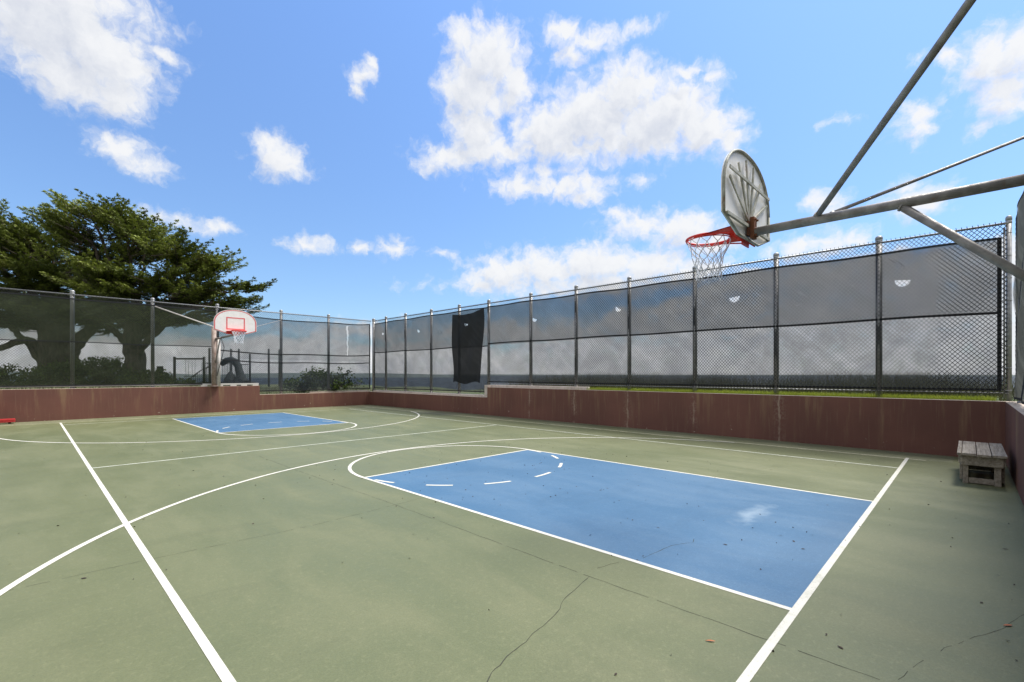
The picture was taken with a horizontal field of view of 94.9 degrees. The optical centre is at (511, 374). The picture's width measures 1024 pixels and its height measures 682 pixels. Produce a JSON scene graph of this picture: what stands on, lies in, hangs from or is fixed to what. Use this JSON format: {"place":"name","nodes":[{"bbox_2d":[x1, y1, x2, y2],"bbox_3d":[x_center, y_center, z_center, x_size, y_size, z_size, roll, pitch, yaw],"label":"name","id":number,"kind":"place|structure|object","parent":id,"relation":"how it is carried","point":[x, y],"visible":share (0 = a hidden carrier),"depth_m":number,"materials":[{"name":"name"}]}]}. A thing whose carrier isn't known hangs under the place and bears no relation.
{"place":"outdoors","nodes":[
{"label":"outdoors","id":0,"kind":"place"},
{"bbox_2d":[0,418,15,423],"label":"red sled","id":1,"kind":"object","parent":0,"point":[9,421],"visible":1,"depth_m":14.60,"materials":[{"name":"red plastic"}]},
{"bbox_2d":[0,381,415,393],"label":"grass","id":2,"kind":"structure","parent":0,"point":[180,386],"depth_m":20.79,"materials":[{"name":"green plant"}]},
{"bbox_2d":[7,371,448,378],"bbox_3d":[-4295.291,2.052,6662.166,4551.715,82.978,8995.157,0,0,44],"label":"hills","id":3,"kind":"structure","parent":0,"point":[285,375],"depth_m":6934.67,"materials":[{"name":"green"}]},
{"bbox_2d":[3,383,1016,400],"bbox_3d":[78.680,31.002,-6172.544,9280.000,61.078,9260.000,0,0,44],"label":"ground","id":4,"kind":"structure","parent":0,"point":[288,392],"depth_m":25.40,"materials":[{"name":"green plant"}]},
{"bbox_2d":[0,363,46,385],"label":"undergrowth bush","id":5,"kind":"object","parent":4,"relation":"on","point":[10,375],"visible":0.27,"depth_m":22.84,"materials":[{"name":"green plant"}]},
{"bbox_2d":[0,199,99,377],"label":"cypress tree","id":6,"kind":"object","parent":4,"relation":"on","point":[19,240],"visible":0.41,"depth_m":24.26,"materials":[{"name":"green plant"}]},
{"bbox_2d":[13,356,130,384],"bbox_3d":[-20.967,0.001,22.699,3.167,2.142,4.688,0,0,20],"label":"undergrowth bush","id":7,"kind":"object","parent":4,"relation":"on","point":[77,372],"visible":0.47,"depth_m":22.05,"materials":[{"name":"green plant"}]},
{"bbox_2d":[13,188,277,377],"bbox_3d":[-19.100,-4.027,24.563,12.201,10.423,9.860,0,0,44],"label":"cypress tree","id":8,"kind":"object","parent":4,"relation":"on","point":[104,271],"visible":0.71,"depth_m":22.84,"materials":[{"name":"green plant"}]},
{"bbox_2d":[112,365,193,383],"bbox_3d":[-17.344,0.324,23.033,3.504,1.512,2.326,0,0,-1],"label":"undergrowth bush","id":9,"kind":"object","parent":4,"relation":"on","point":[149,378],"visible":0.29,"depth_m":22.61,"materials":[{"name":"green plant"}]},
{"bbox_2d":[0,386,369,422],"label":"retaining wall","id":10,"kind":"structure","parent":4,"relation":"on","point":[25,405],"depth_m":17.54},
{"bbox_2d":[0,287,370,393],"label":"chain link fence","id":11,"kind":"object","parent":10,"relation":"on","point":[44,318],"visible":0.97,"depth_m":17.81,"materials":[{"name":"metal"}]},
{"bbox_2d":[155,306,280,385],"bbox_3d":[-10.549,-1.060,18.093,3.912,3.081,4.588,0,0,44],"label":"basketball hoop","id":12,"kind":"object","parent":10,"relation":"on","point":[234,323],"visible":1,"depth_m":17.07,"materials":[{"name":"white"}]},
{"bbox_2d":[201,383,258,386],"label":"white kerb","id":13,"kind":"structure","parent":10,"relation":"on","point":[242,384],"depth_m":19.66,"materials":[{"name":"grey concrete"}]},
{"bbox_2d":[173,357,205,380],"bbox_3d":[-18.540,-0.215,27.000,1.836,1.612,0.180,0,0,0],"label":"swing set","id":14,"kind":"object","parent":4,"relation":"on","point":[204,368],"visible":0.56,"depth_m":26.96,"materials":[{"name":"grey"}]},
{"bbox_2d":[185,350,279,386],"bbox_3d":[-16.900,-0.371,28.152,4.815,2.454,2.806,0,0,14],"label":"play structure","id":15,"kind":"object","parent":4,"relation":"on","point":[241,378],"visible":0.36,"depth_m":27.52,"materials":[{"name":"grey metal"}]},
{"bbox_2d":[283,367,352,392],"bbox_3d":[-9.677,0.283,23.432,3.593,1.461,1.779,0,0,2],"label":"leafy bush","id":16,"kind":"object","parent":4,"relation":"on","point":[343,383],"visible":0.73,"depth_m":23.12,"materials":[{"name":"green plant"}]},
{"bbox_2d":[317,366,367,386],"bbox_3d":[-8.790,0.207,24.662,2.508,1.254,1.325,0,0,-14],"label":"leafy bush","id":17,"kind":"object","parent":4,"relation":"on","point":[345,374],"visible":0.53,"depth_m":24.62,"materials":[{"name":"green plant"}]},
{"bbox_2d":[369,387,1016,456],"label":"retaining wall","id":18,"kind":"structure","parent":4,"relation":"on","point":[943,427],"depth_m":11.12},
{"bbox_2d":[372,215,1011,400],"bbox_3d":[0.860,-0.939,16.394,22.775,3.960,0.423,0,0,44],"label":"chain link fence","id":19,"kind":"object","parent":18,"relation":"on","point":[950,282],"visible":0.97,"depth_m":11.40,"materials":[{"name":"metal"}]},
{"bbox_2d":[452,308,483,383],"bbox_3d":[-1.814,-1.099,19.013,2.007,2.980,0.080,0,0,44],"label":"hanging cloth","id":20,"kind":"object","parent":19,"relation":"hanging from","point":[466,365],"visible":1,"depth_m":18.99,"materials":[{"name":"black fabric"}]},
{"bbox_2d":[480,370,1017,400],"bbox_3d":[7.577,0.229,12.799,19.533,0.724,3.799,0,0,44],"label":"weeds","id":21,"kind":"object","parent":4,"relation":"on","point":[999,396],"visible":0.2,"depth_m":12.28,"materials":[{"name":"green plant"}]},
{"bbox_2d":[1005,401,1023,504],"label":"retaining wall","id":22,"kind":"structure","parent":4,"relation":"on","point":[1014,431],"depth_m":6.49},
{"bbox_2d":[685,0,1023,283],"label":"basketball hoop","id":23,"kind":"object","parent":22,"relation":"on","point":[745,206],"visible":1,"depth_m":4.38,"materials":[{"name":"grey metal"}]},
{"bbox_2d":[1012,191,1023,403],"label":"chain link fence","id":24,"kind":"object","parent":22,"relation":"on","point":[1018,292],"visible":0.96,"depth_m":7.46,"materials":[{"name":"metal"}]},
{"bbox_2d":[0,405,1023,681],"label":"court floor","id":25,"kind":"structure","parent":0,"point":[382,553],"depth_m":4.02,"materials":[{"name":"paint"}]},
{"bbox_2d":[18,427,1017,660],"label":"leaf litter","id":26,"kind":"object","parent":25,"relation":"on","point":[555,495],"visible":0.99,"depth_m":6.38,"materials":[{"name":"brown"}]},
{"bbox_2d":[957,441,1007,486],"bbox_3d":[7.041,1.321,7.060,0.494,0.440,1.672,0,0,44],"label":"wooden bench","id":27,"kind":"object","parent":25,"relation":"on","point":[992,457],"visible":1,"depth_m":6.62,"materials":[{"name":"grey wood"}]},
{"bbox_2d":[0,0,1023,374],"label":"sky","id":28,"kind":"structure","parent":0,"point":[376,159],"materials":[{"name":"blue"}]},
{"bbox_2d":[10,376,1015,390],"bbox_3d":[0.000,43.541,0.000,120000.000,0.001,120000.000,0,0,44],"label":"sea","id":29,"kind":"structure","parent":0,"point":[414,378],"depth_m":3390.44,"materials":[{"name":"liquid"}]},
{"bbox_2d":[498,374,1014,375],"bbox_3d":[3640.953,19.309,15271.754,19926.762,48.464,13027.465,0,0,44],"label":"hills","id":30,"kind":"structure","parent":0,"point":[690,375],"depth_m":15621.90,"materials":[{"name":"green"}]},
{"bbox_2d":[571,386,996,400],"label":"grass","id":31,"kind":"structure","parent":0,"point":[919,396],"depth_m":10.61,"materials":[{"name":"green plant"}]}
]}

